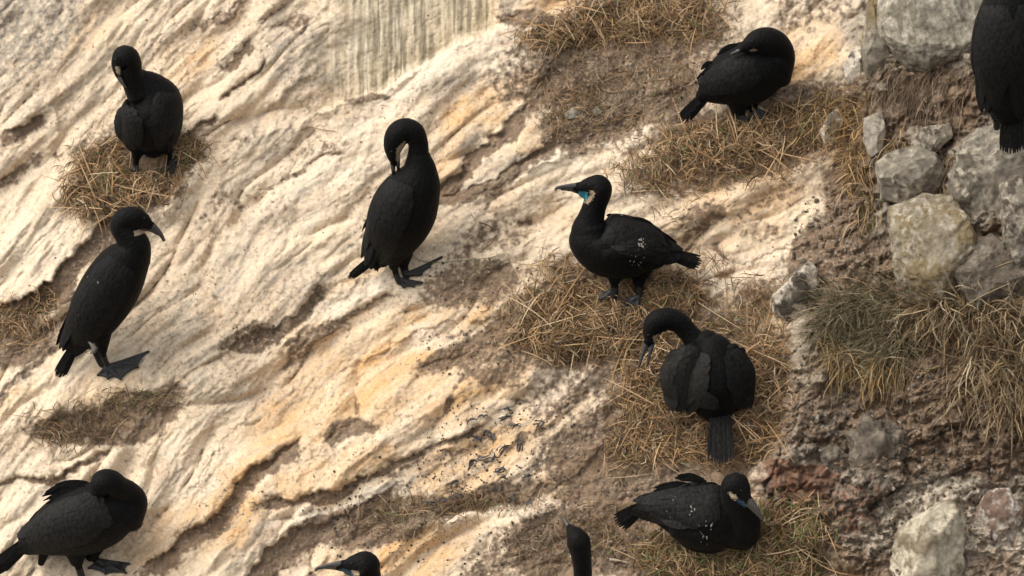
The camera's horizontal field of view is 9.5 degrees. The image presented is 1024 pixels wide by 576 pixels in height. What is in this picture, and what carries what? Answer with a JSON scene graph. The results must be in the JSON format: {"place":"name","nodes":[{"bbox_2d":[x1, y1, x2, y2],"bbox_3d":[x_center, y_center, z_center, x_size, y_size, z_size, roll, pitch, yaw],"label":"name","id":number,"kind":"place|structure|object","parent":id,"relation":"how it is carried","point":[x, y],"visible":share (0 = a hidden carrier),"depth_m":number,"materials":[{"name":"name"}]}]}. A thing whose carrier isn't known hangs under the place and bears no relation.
{"place":"outdoors","nodes":[
{"label":"outdoors","id":0,"kind":"place"},
{"bbox_2d":[0,0,1023,575],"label":"ground","id":1,"kind":"structure","parent":0,"point":[502,170],"depth_m":20.02,"materials":[{"name":"beige stone"}]},
{"bbox_2d":[0,285,66,360],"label":"straw patch","id":2,"kind":"object","parent":1,"relation":"on","point":[23,313],"visible":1,"depth_m":20.11,"materials":[{"name":"brown plant"}]},
{"bbox_2d":[0,469,147,575],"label":"cormorant","id":3,"kind":"object","parent":1,"relation":"on","point":[76,523],"visible":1,"depth_m":19.63,"materials":[{"name":"black"}]},
{"bbox_2d":[0,384,184,456],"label":"straw patch","id":4,"kind":"object","parent":1,"relation":"on","point":[73,428],"visible":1,"depth_m":19.94,"materials":[{"name":"brown plant"}]},
{"bbox_2d":[54,206,164,379],"bbox_3d":[-1.306,0.015,19.920,0.370,0.583,0.178,0,18,0],"label":"cormorant","id":5,"kind":"object","parent":1,"relation":"on","point":[106,295],"visible":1,"depth_m":19.85,"materials":[{"name":"black"}]},
{"bbox_2d":[43,111,218,235],"bbox_3d":[-1.246,-0.382,20.274,0.655,0.361,0.346,0,18,0],"label":"nest","id":6,"kind":"object","parent":1,"relation":"on","point":[111,185],"visible":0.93,"depth_m":20.26,"materials":[{"name":"plant"}]},
{"bbox_2d":[111,45,183,176],"bbox_3d":[-1.192,-0.586,20.234,0.243,0.462,0.204,0,18,0],"label":"cormorant","id":7,"kind":"object","parent":6,"relation":"on","point":[148,120],"visible":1,"depth_m":20.16,"materials":[{"name":"black"}]},
{"bbox_2d":[301,126,335,131],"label":"twig","id":8,"kind":"object","parent":1,"relation":"on","point":[316,128],"visible":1,"depth_m":20.30,"materials":[{"name":"wood"}]},
{"bbox_2d":[314,551,380,575],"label":"cormorant","id":9,"kind":"object","parent":1,"relation":"on","point":[364,563],"visible":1,"depth_m":19.36,"materials":[{"name":"black"}]},
{"bbox_2d":[348,118,442,288],"bbox_3d":[-0.373,-0.279,19.974,0.267,0.572,0.208,11,21,31],"label":"cormorant","id":10,"kind":"object","parent":1,"relation":"on","point":[401,216],"visible":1,"depth_m":19.90,"materials":[{"name":"black"}]},
{"bbox_2d":[0,1,815,454],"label":"rock grit","id":11,"kind":"object","parent":1,"relation":"on","point":[350,211],"visible":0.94,"depth_m":20.14,"materials":[{"name":"beige stone"}]},
{"bbox_2d":[422,500,439,504],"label":"weed scrap","id":12,"kind":"object","parent":1,"relation":"on","point":[432,502],"visible":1,"depth_m":19.72,"materials":[{"name":"plant"}]},
{"bbox_2d":[450,480,459,486],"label":"weed scrap","id":13,"kind":"object","parent":1,"relation":"on","point":[454,482],"visible":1,"depth_m":19.74,"materials":[{"name":"plant"}]},
{"bbox_2d":[447,491,463,499],"bbox_3d":[-0.182,0.667,19.721,0.060,0.024,0.044,0,18,0],"label":"weed scrap","id":14,"kind":"object","parent":1,"relation":"on","point":[452,496],"visible":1,"depth_m":19.71,"materials":[{"name":"plant"}]},
{"bbox_2d":[413,253,503,262],"bbox_3d":[-0.176,-0.099,20.046,0.297,0.036,0.019,2,18,6],"label":"grass stalk","id":15,"kind":"object","parent":1,"relation":"on","point":[454,261],"depth_m":20.05,"materials":[{"name":"plant"}]},
{"bbox_2d":[467,459,475,470],"bbox_3d":[-0.126,0.568,19.764,0.029,0.033,0.040,3,18,8],"label":"weed scrap","id":16,"kind":"object","parent":1,"relation":"on","point":[471,462],"visible":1,"depth_m":19.76,"materials":[{"name":"plant"}]},
{"bbox_2d":[470,435,483,442],"bbox_3d":[-0.114,0.488,19.806,0.046,0.025,0.020,3,18,10],"label":"weed scrap","id":17,"kind":"object","parent":1,"relation":"on","point":[477,438],"visible":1,"depth_m":19.80,"materials":[{"name":"plant"}]},
{"bbox_2d":[475,453,490,461],"bbox_3d":[-0.092,0.547,19.765,0.052,0.028,0.031,0,18,0],"label":"weed scrap","id":18,"kind":"object","parent":1,"relation":"on","point":[479,456],"visible":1,"depth_m":19.76,"materials":[{"name":"plant"}]},
{"bbox_2d":[481,429,488,437],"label":"weed scrap","id":19,"kind":"object","parent":1,"relation":"on","point":[484,432],"visible":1,"depth_m":19.81,"materials":[{"name":"plant"}]},
{"bbox_2d":[307,398,663,575],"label":"dark grit","id":20,"kind":"object","parent":1,"relation":"on","point":[419,468],"visible":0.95,"depth_m":19.74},
{"bbox_2d":[479,222,495,249],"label":"twig","id":21,"kind":"object","parent":1,"relation":"on","point":[489,226],"visible":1,"depth_m":20.08,"materials":[{"name":"wood"}]},
{"bbox_2d":[488,431,494,442],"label":"weed scrap","id":22,"kind":"object","parent":1,"relation":"on","point":[492,437],"visible":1,"depth_m":19.80,"materials":[{"name":"plant"}]},
{"bbox_2d":[488,453,499,461],"bbox_3d":[-0.057,0.546,19.760,0.032,0.035,0.029,-16,24,-40],"label":"weed scrap","id":23,"kind":"object","parent":1,"relation":"on","point":[493,458],"visible":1,"depth_m":19.75,"materials":[{"name":"plant"}]},
{"bbox_2d":[490,482,500,492],"bbox_3d":[-0.049,0.640,19.715,0.045,0.030,0.028,-13,22,-34],"label":"weed scrap","id":24,"kind":"object","parent":1,"relation":"on","point":[499,488],"visible":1,"depth_m":19.71,"materials":[{"name":"plant"}]},
{"bbox_2d":[494,466,506,472],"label":"weed scrap","id":25,"kind":"object","parent":1,"relation":"on","point":[499,469],"visible":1,"depth_m":19.72,"materials":[{"name":"plant"}]},
{"bbox_2d":[495,444,510,456],"bbox_3d":[-0.026,0.521,19.769,0.056,0.039,0.030,-7,19,-22],"label":"weed scrap","id":26,"kind":"object","parent":1,"relation":"on","point":[504,447],"visible":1,"depth_m":19.76,"materials":[{"name":"plant"}]},
{"bbox_2d":[345,474,663,575],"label":"straw patch","id":27,"kind":"object","parent":1,"relation":"on","point":[468,504],"visible":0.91,"depth_m":19.67,"materials":[{"name":"brown plant"}]},
{"bbox_2d":[497,406,512,412],"bbox_3d":[-0.022,0.397,19.822,0.053,0.031,0.020,2,18,7],"label":"weed scrap","id":28,"kind":"object","parent":1,"relation":"on","point":[507,408],"visible":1,"depth_m":19.82,"materials":[{"name":"plant"}]},
{"bbox_2d":[498,414,511,420],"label":"weed scrap","id":29,"kind":"object","parent":1,"relation":"on","point":[505,417],"visible":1,"depth_m":19.82,"materials":[{"name":"plant"}]},
{"bbox_2d":[191,37,832,568],"bbox_3d":[0.019,0.013,19.996,1.964,1.413,1.299,3,18,9],"label":"soil grit","id":30,"kind":"object","parent":1,"relation":"on","point":[519,297],"visible":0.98,"depth_m":20.00,"materials":[{"name":"brown soil"}]},
{"bbox_2d":[508,422,520,429],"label":"weed scrap","id":31,"kind":"object","parent":1,"relation":"on","point":[512,424],"visible":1,"depth_m":19.80,"materials":[{"name":"plant"}]},
{"bbox_2d":[516,440,522,451],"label":"weed scrap","id":32,"kind":"object","parent":1,"relation":"on","point":[518,447],"visible":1,"depth_m":19.75,"materials":[{"name":"plant"}]},
{"bbox_2d":[565,108,579,118],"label":"stone","id":33,"kind":"object","parent":1,"relation":"on","point":[571,114],"visible":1,"depth_m":20.21,"materials":[{"name":"grey stone"}]},
{"bbox_2d":[562,515,591,575],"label":"cormorant","id":34,"kind":"object","parent":1,"relation":"on","point":[578,543],"visible":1,"depth_m":19.18,"materials":[{"name":"black"}]},
{"bbox_2d":[592,107,602,116],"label":"stone","id":35,"kind":"object","parent":1,"relation":"on","point":[598,109],"visible":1,"depth_m":20.22,"materials":[{"name":"grey stone"}]},
{"bbox_2d":[478,238,740,382],"bbox_3d":[0.312,0.070,19.910,0.859,0.385,0.374,0,18,0],"label":"nest","id":36,"kind":"object","parent":1,"relation":"on","point":[598,318],"visible":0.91,"depth_m":19.88,"materials":[{"name":"plant"}]},
{"bbox_2d":[554,175,700,306],"bbox_3d":[0.375,-0.154,19.841,0.455,0.435,0.213,6,19,19],"label":"cormorant","id":37,"kind":"object","parent":36,"relation":"on","point":[615,249],"visible":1,"depth_m":19.79,"materials":[{"name":"black"}]},
{"bbox_2d":[511,24,720,159],"bbox_3d":[0.344,-0.662,20.256,0.709,0.398,0.380,0,18,0],"label":"straw patch","id":38,"kind":"object","parent":1,"relation":"on","point":[549,114],"visible":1,"depth_m":20.25,"materials":[{"name":"brown plant"}]},
{"bbox_2d":[609,558,626,562],"bbox_3d":[0.338,0.868,19.547,0.059,0.011,0.008,5,19,15],"label":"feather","id":39,"kind":"object","parent":1,"relation":"on","point":[610,559],"visible":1,"depth_m":19.55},
{"bbox_2d":[498,0,740,63],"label":"straw patch","id":40,"kind":"object","parent":1,"relation":"on","point":[672,12],"visible":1,"depth_m":20.33,"materials":[{"name":"brown plant"}]},
{"bbox_2d":[596,134,745,231],"bbox_3d":[0.508,-0.344,20.077,0.511,0.269,0.268,2,18,6],"label":"straw patch","id":41,"kind":"object","parent":1,"relation":"on","point":[652,177],"visible":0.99,"depth_m":20.07,"materials":[{"name":"brown plant"}]},
{"bbox_2d":[587,310,804,488],"bbox_3d":[0.617,0.344,19.763,0.724,0.521,0.508,5,19,15],"label":"nest","id":42,"kind":"object","parent":1,"relation":"on","point":[765,376],"visible":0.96,"depth_m":19.72,"materials":[{"name":"plant"}]},
{"bbox_2d":[638,308,755,462],"bbox_3d":[0.603,0.293,19.679,0.344,0.462,0.230,10,21,28],"label":"cormorant","id":43,"kind":"object","parent":42,"relation":"on","point":[709,376],"visible":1,"depth_m":19.61,"materials":[{"name":"black"}]},
{"bbox_2d":[670,245,792,352],"bbox_3d":[0.723,0.050,19.903,0.433,0.310,0.349,0,18,0],"label":"straw patch","id":44,"kind":"object","parent":1,"relation":"on","point":[750,317],"visible":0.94,"depth_m":19.88,"materials":[{"name":"brown plant"}]},
{"bbox_2d":[601,487,862,575],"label":"nest","id":45,"kind":"object","parent":1,"relation":"on","point":[677,558],"visible":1,"depth_m":19.49,"materials":[{"name":"plant"}]},
{"bbox_2d":[614,472,762,553],"bbox_3d":[0.558,0.705,19.477,0.470,0.293,0.233,0,18,0],"label":"cormorant","id":46,"kind":"object","parent":45,"relation":"on","point":[697,514],"visible":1,"depth_m":19.42,"materials":[{"name":"black"}]},
{"bbox_2d":[626,87,844,196],"bbox_3d":[0.733,-0.476,20.096,0.720,0.331,0.309,0,18,0],"label":"nest","id":47,"kind":"object","parent":1,"relation":"on","point":[759,135],"visible":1,"depth_m":20.09,"materials":[{"name":"plant"}]},
{"bbox_2d":[678,27,794,123],"bbox_3d":[0.744,-0.704,20.119,0.354,0.335,0.207,7,19,21],"label":"cormorant","id":48,"kind":"object","parent":47,"relation":"on","point":[755,68],"visible":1,"depth_m":20.04,"materials":[{"name":"black"}]},
{"bbox_2d":[772,262,820,320],"bbox_3d":[0.919,0.010,19.876,0.160,0.204,0.160,0,18,0],"label":"boulder","id":49,"kind":"object","parent":1,"relation":"on","point":[781,304],"visible":1,"depth_m":19.82,"materials":[{"name":"stone"}]},
{"bbox_2d":[819,107,842,145],"bbox_3d":[1.042,-0.522,20.118,0.093,0.129,0.073,-10,20,-28],"label":"stone","id":50,"kind":"object","parent":1,"relation":"on","point":[830,116],"visible":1,"depth_m":20.08,"materials":[{"name":"grey stone"}]},
{"bbox_2d":[776,30,886,222],"bbox_3d":[1.113,-0.485,20.065,0.404,0.586,0.541,-9,20,-26],"label":"grass tuft","id":51,"kind":"object","parent":1,"relation":"on","point":[850,151],"visible":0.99,"depth_m":20.05,"materials":[{"name":"plant"}]},
{"bbox_2d":[818,444,848,471],"bbox_3d":[1.024,0.548,19.573,0.101,0.114,0.087,0,18,0],"label":"boulder","id":52,"kind":"object","parent":1,"relation":"on","point":[829,455],"visible":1,"depth_m":19.54,"materials":[{"name":"stone"}]},
{"bbox_2d":[842,44,862,84],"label":"stone","id":53,"kind":"object","parent":1,"relation":"on","point":[852,67],"visible":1,"depth_m":20.15,"materials":[{"name":"grey stone"}]},
{"bbox_2d":[798,320,916,414],"bbox_3d":[1.099,0.248,19.654,0.379,0.316,0.323,0,18,0],"label":"grass tuft","id":54,"kind":"object","parent":1,"relation":"on","point":[878,376],"visible":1,"depth_m":19.60,"materials":[{"name":"plant"}]},
{"bbox_2d":[835,180,892,250],"bbox_3d":[1.158,-0.213,19.891,0.226,0.292,0.270,0,18,0],"label":"grass tuft","id":55,"kind":"object","parent":1,"relation":"on","point":[865,213],"visible":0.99,"depth_m":19.86,"materials":[{"name":"plant"}]},
{"bbox_2d":[782,246,954,415],"bbox_3d":[1.142,0.135,19.646,0.565,0.476,0.562,0,18,0],"label":"grass tuft","id":56,"kind":"object","parent":1,"relation":"on","point":[852,319],"visible":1,"depth_m":19.67,"materials":[{"name":"plant"}]},
{"bbox_2d":[863,111,885,157],"bbox_3d":[1.178,-0.496,19.965,0.076,0.150,0.114,0,18,0],"label":"stone","id":57,"kind":"object","parent":1,"relation":"on","point":[872,133],"visible":1,"depth_m":19.93,"materials":[{"name":"grey stone"}]},
{"bbox_2d":[860,0,891,82],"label":"boulder","id":58,"kind":"object","parent":1,"relation":"on","point":[875,51],"visible":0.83,"depth_m":20.05,"materials":[{"name":"stone"}]},
{"bbox_2d":[844,411,911,471],"bbox_3d":[1.171,0.497,19.550,0.210,0.190,0.157,-9,20,-25],"label":"boulder","id":59,"kind":"object","parent":1,"relation":"on","point":[874,438],"visible":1,"depth_m":19.51,"materials":[{"name":"stone"}]},
{"bbox_2d":[864,124,915,182],"bbox_3d":[1.251,-0.430,19.901,0.238,0.223,0.203,0,18,0],"label":"grass tuft","id":60,"kind":"object","parent":1,"relation":"on","point":[889,145],"visible":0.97,"depth_m":19.90,"materials":[{"name":"plant"}]},
{"bbox_2d":[773,104,1023,572],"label":"gravel","id":61,"kind":"structure","parent":1,"relation":"on","point":[857,407],"depth_m":19.52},
{"bbox_2d":[839,53,974,165],"bbox_3d":[1.347,-0.556,19.942,0.628,0.374,0.304,12,22,34],"label":"root mat","id":62,"kind":"object","parent":1,"relation":"hanging from","point":[895,94],"visible":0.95,"depth_m":19.94,"materials":[{"name":"plant"}]},
{"bbox_2d":[875,144,945,203],"bbox_3d":[1.285,-0.364,19.816,0.228,0.210,0.199,0,18,0],"label":"boulder","id":63,"kind":"object","parent":1,"relation":"on","point":[907,173],"visible":0.96,"depth_m":19.75,"materials":[{"name":"stone"}]},
{"bbox_2d":[829,250,1023,456],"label":"grass tuft","id":64,"kind":"object","parent":1,"relation":"on","point":[940,316],"visible":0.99,"depth_m":19.51,"materials":[{"name":"plant"}]},
{"bbox_2d":[889,499,965,575],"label":"boulder","id":65,"kind":"object","parent":1,"relation":"on","point":[930,541],"visible":1,"depth_m":19.31,"materials":[{"name":"stone"}]},
{"bbox_2d":[877,0,982,71],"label":"boulder","id":66,"kind":"object","parent":1,"relation":"on","point":[919,35],"visible":0.8,"depth_m":19.92,"materials":[{"name":"stone"}]},
{"bbox_2d":[887,193,976,306],"bbox_3d":[1.350,-0.107,19.680,0.294,0.396,0.339,0,18,0],"label":"boulder","id":67,"kind":"object","parent":1,"relation":"on","point":[939,227],"visible":0.88,"depth_m":19.58,"materials":[{"name":"stone"}]},
{"bbox_2d":[911,123,953,152],"bbox_3d":[1.357,-0.479,19.833,0.136,0.116,0.131,0,18,0],"label":"stone","id":68,"kind":"object","parent":1,"relation":"on","point":[925,137],"visible":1,"depth_m":19.79,"materials":[{"name":"grey stone"}]},
{"bbox_2d":[928,151,955,194],"bbox_3d":[1.369,-0.280,19.772,0.259,0.362,0.286,9,20,27],"label":"root mat","id":69,"kind":"object","parent":1,"relation":"on","point":[943,186],"visible":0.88,"depth_m":19.77,"materials":[{"name":"plant"}]},
{"bbox_2d":[924,383,968,417],"bbox_3d":[1.378,0.373,19.512,0.165,0.139,0.133,0,18,0],"label":"grass tuft","id":70,"kind":"object","parent":1,"relation":"on","point":[944,402],"visible":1,"depth_m":19.50,"materials":[{"name":"plant"}]},
{"bbox_2d":[906,283,1009,378],"bbox_3d":[1.418,0.129,19.543,0.321,0.334,0.062,2,18,5],"label":"grass stalk","id":71,"kind":"object","parent":1,"relation":"on","point":[953,317],"depth_m":19.51,"materials":[{"name":"plant"}]},
{"bbox_2d":[921,327,1023,446],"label":"grass tuft","id":72,"kind":"object","parent":1,"relation":"on","point":[1004,413],"visible":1,"depth_m":19.47,"materials":[{"name":"plant"}]},
{"bbox_2d":[946,124,1023,227],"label":"boulder","id":73,"kind":"object","parent":1,"relation":"on","point":[982,169],"visible":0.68,"depth_m":19.66,"materials":[{"name":"stone"}]},
{"bbox_2d":[970,0,1023,152],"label":"cormorant","id":74,"kind":"object","parent":73,"relation":"on","point":[997,53],"visible":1,"depth_m":19.40,"materials":[{"name":"black"}]},
{"bbox_2d":[954,233,1023,312],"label":"boulder","id":75,"kind":"object","parent":1,"relation":"on","point":[988,253],"visible":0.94,"depth_m":19.51,"materials":[{"name":"stone"}]},
{"bbox_2d":[976,488,1023,552],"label":"boulder","id":76,"kind":"object","parent":1,"relation":"on","point":[996,508],"visible":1,"depth_m":19.36,"materials":[{"name":"stone"}]},
{"bbox_2d":[998,166,1023,269],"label":"boulder","id":77,"kind":"object","parent":1,"relation":"on","point":[1011,198],"visible":1,"depth_m":19.47,"materials":[{"name":"stone"}]},
{"bbox_2d":[532,419,544,426],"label":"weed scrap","id":78,"kind":"object","parent":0,"point":[539,421],"visible":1,"depth_m":19.76,"materials":[{"name":"plant"}]}
]}

